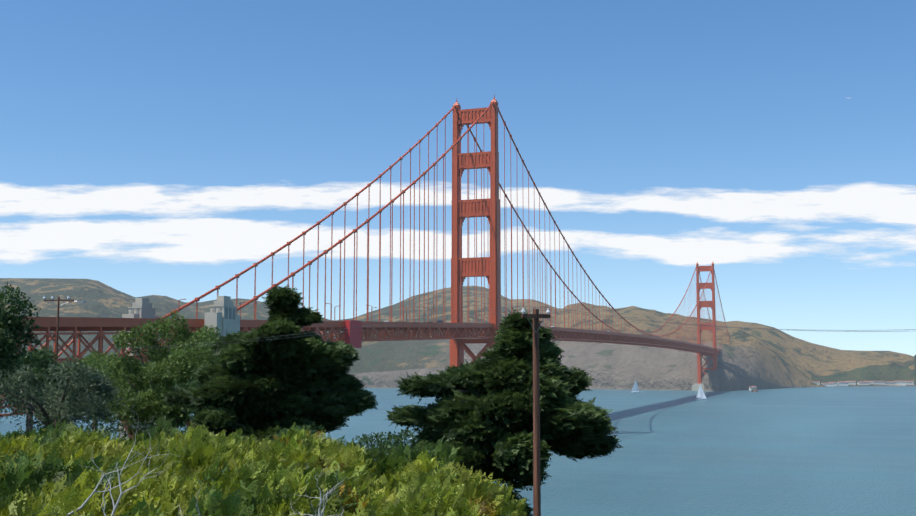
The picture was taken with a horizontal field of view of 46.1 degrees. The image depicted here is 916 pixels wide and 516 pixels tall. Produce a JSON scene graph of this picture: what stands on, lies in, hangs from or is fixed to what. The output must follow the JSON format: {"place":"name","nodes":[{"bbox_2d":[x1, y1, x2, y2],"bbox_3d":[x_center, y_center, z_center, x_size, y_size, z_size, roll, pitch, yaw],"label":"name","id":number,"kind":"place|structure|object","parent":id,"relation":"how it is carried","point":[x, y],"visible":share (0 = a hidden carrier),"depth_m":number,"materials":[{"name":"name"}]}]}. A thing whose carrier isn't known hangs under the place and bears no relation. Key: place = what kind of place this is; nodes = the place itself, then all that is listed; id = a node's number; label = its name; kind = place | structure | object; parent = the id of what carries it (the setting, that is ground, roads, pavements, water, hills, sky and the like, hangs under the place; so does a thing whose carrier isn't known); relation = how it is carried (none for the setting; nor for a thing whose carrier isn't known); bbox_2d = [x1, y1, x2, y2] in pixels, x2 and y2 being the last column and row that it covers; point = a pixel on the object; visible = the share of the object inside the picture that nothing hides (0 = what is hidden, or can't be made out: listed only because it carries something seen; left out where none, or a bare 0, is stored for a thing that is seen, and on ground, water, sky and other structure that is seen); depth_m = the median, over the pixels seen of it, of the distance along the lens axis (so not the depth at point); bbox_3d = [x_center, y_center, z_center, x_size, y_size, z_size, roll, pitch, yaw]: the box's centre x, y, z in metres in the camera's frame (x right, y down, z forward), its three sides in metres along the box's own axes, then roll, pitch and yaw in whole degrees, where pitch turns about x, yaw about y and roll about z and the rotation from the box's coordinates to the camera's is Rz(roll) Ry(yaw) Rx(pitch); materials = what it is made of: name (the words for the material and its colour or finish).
{"place":"outdoors","nodes":[
{"label":"outdoors","id":0,"kind":"place"},
{"bbox_2d":[0,386,915,515],"bbox_3d":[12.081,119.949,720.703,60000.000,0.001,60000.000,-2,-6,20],"label":"water","id":1,"kind":"structure","parent":0,"point":[828,451],"depth_m":589.14,"materials":[{"name":"blue liquid"}]},
{"bbox_2d":[631,379,640,392],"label":"sailboat","id":2,"kind":"object","parent":1,"relation":"on","point":[635,388],"visible":0.85,"depth_m":1780.05,"materials":[{"name":"white fabric"}]},
{"bbox_2d":[695,384,706,399],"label":"sailboat","id":3,"kind":"object","parent":1,"relation":"on","point":[701,395],"visible":0.81,"depth_m":1432.58,"materials":[{"name":"white fabric"}]},
{"bbox_2d":[0,278,915,390],"bbox_3d":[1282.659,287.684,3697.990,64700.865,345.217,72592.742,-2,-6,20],"label":"terrain","id":4,"kind":"structure","parent":0,"point":[759,358],"depth_m":2333.21,"materials":[{"name":"brown soil"}]},
{"bbox_2d":[0,281,41,390],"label":"tree","id":5,"kind":"object","parent":4,"relation":"on","point":[12,328],"depth_m":60.17,"materials":[{"name":"green plant"}]},
{"bbox_2d":[0,345,62,431],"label":"tree","id":6,"kind":"object","parent":4,"relation":"on","point":[40,361],"depth_m":92.60,"materials":[{"name":"green plant"}]},
{"bbox_2d":[0,354,124,432],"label":"tree","id":7,"kind":"object","parent":4,"relation":"on","point":[88,383],"depth_m":73.85,"materials":[{"name":"green plant"}]},
{"bbox_2d":[46,350,151,430],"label":"tree","id":8,"kind":"object","parent":4,"relation":"on","point":[94,361],"depth_m":115.35,"materials":[{"name":"green plant"}]},
{"bbox_2d":[0,317,203,440],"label":"viaduct","id":9,"kind":"object","parent":4,"relation":"on","point":[73,324],"visible":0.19,"depth_m":340.36,"materials":[{"name":"metal"}]},
{"bbox_2d":[84,310,219,439],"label":"tree","id":10,"kind":"object","parent":4,"relation":"on","point":[178,364],"depth_m":95.82,"materials":[{"name":"green plant"}]},
{"bbox_2d":[119,296,239,439],"bbox_3d":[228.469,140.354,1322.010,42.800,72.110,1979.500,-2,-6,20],"label":"concrete pylons","id":11,"kind":"object","parent":4,"relation":"on","point":[223,316],"visible":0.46,"depth_m":399.74,"materials":[{"name":"grey concrete"}]},
{"bbox_2d":[42,399,349,515],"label":"dead branches","id":12,"kind":"object","parent":4,"relation":"on","point":[121,493],"visible":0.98,"depth_m":14.64,"materials":[{"name":"grey wood"}]},
{"bbox_2d":[174,371,359,433],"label":"tree","id":13,"kind":"object","parent":4,"relation":"on","point":[191,383],"visible":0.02,"depth_m":83.81,"materials":[{"name":"green plant"}]},
{"bbox_2d":[162,284,377,442],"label":"cypress","id":14,"kind":"object","parent":4,"relation":"on","point":[288,381],"depth_m":75.09,"materials":[{"name":"green plant"}]},
{"bbox_2d":[43,296,550,515],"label":"utility poles","id":15,"kind":"object","parent":4,"relation":"on","point":[535,315],"visible":0.96,"depth_m":33.93,"materials":[{"name":"brown wood"}]},
{"bbox_2d":[33,306,915,349],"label":"power wires","id":16,"kind":"object","parent":15,"relation":"attached to","point":[561,311],"visible":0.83,"depth_m":33.77,"materials":[{"name":"grey metal"}]},
{"bbox_2d":[275,422,421,455],"bbox_3d":[-6.379,12.237,65.982,9.742,4.823,15.271,0,-6,-2],"label":"bush","id":17,"kind":"object","parent":4,"relation":"on","point":[386,445],"visible":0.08,"depth_m":63.55,"materials":[{"name":"green plant"}]},
{"bbox_2d":[385,307,622,515],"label":"cypress","id":18,"kind":"object","parent":4,"relation":"on","point":[491,428],"depth_m":54.68,"materials":[{"name":"green plant"}]},
{"bbox_2d":[450,94,716,383],"bbox_3d":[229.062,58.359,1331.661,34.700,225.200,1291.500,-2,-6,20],"label":"bridge towers","id":19,"kind":"structure","parent":4,"relation":"on","point":[489,160],"depth_m":732.88,"materials":[{"name":"red metal"}]},
{"bbox_2d":[163,101,730,342],"bbox_3d":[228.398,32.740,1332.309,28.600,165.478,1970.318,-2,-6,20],"label":"cables","id":20,"kind":"object","parent":19,"relation":"hanging from","point":[315,225],"visible":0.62,"depth_m":618.02,"materials":[{"name":"paint"}]},
{"bbox_2d":[172,104,729,346],"bbox_3d":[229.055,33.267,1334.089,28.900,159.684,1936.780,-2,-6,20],"label":"suspender ropes","id":21,"kind":"object","parent":20,"relation":"hanging from","point":[711,316],"visible":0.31,"depth_m":683.24,"materials":[{"name":"paint"}]},
{"bbox_2d":[154,320,721,354],"bbox_3d":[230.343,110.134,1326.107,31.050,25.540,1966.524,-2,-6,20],"label":"bridge deck","id":22,"kind":"structure","parent":21,"relation":"hanging from","point":[421,330],"depth_m":632.45,"materials":[{"name":"red metal"}]},
{"bbox_2d":[178,299,720,346],"bbox_3d":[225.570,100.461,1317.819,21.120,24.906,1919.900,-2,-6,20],"label":"street lamps","id":23,"kind":"object","parent":22,"relation":"on","point":[431,317],"visible":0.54,"depth_m":593.95,"materials":[{"name":"metal"}]},
{"bbox_2d":[692,384,703,390],"bbox_3d":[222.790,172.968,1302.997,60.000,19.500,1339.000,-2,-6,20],"label":"tower piers","id":24,"kind":"structure","parent":4,"relation":"on","point":[695,387],"depth_m":1915.81,"materials":[{"name":"concrete"}]},
{"bbox_2d":[749,381,913,390],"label":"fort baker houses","id":25,"kind":"structure","parent":4,"relation":"on","point":[846,383],"depth_m":2274.50,"materials":[{"name":"beige"}]},
{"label":"shrub thicket stems","id":26,"kind":"object","parent":4,"relation":"on","visible":0},
{"bbox_2d":[0,414,526,515],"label":"bushes","id":27,"kind":"object","parent":26,"relation":"attached to","point":[244,475],"visible":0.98,"depth_m":22.70,"materials":[{"name":"green plant"}]},
{"bbox_2d":[0,0,915,355],"label":"sky","id":28,"kind":"structure","parent":0,"point":[168,148],"materials":[{"name":"blue"}]}
]}

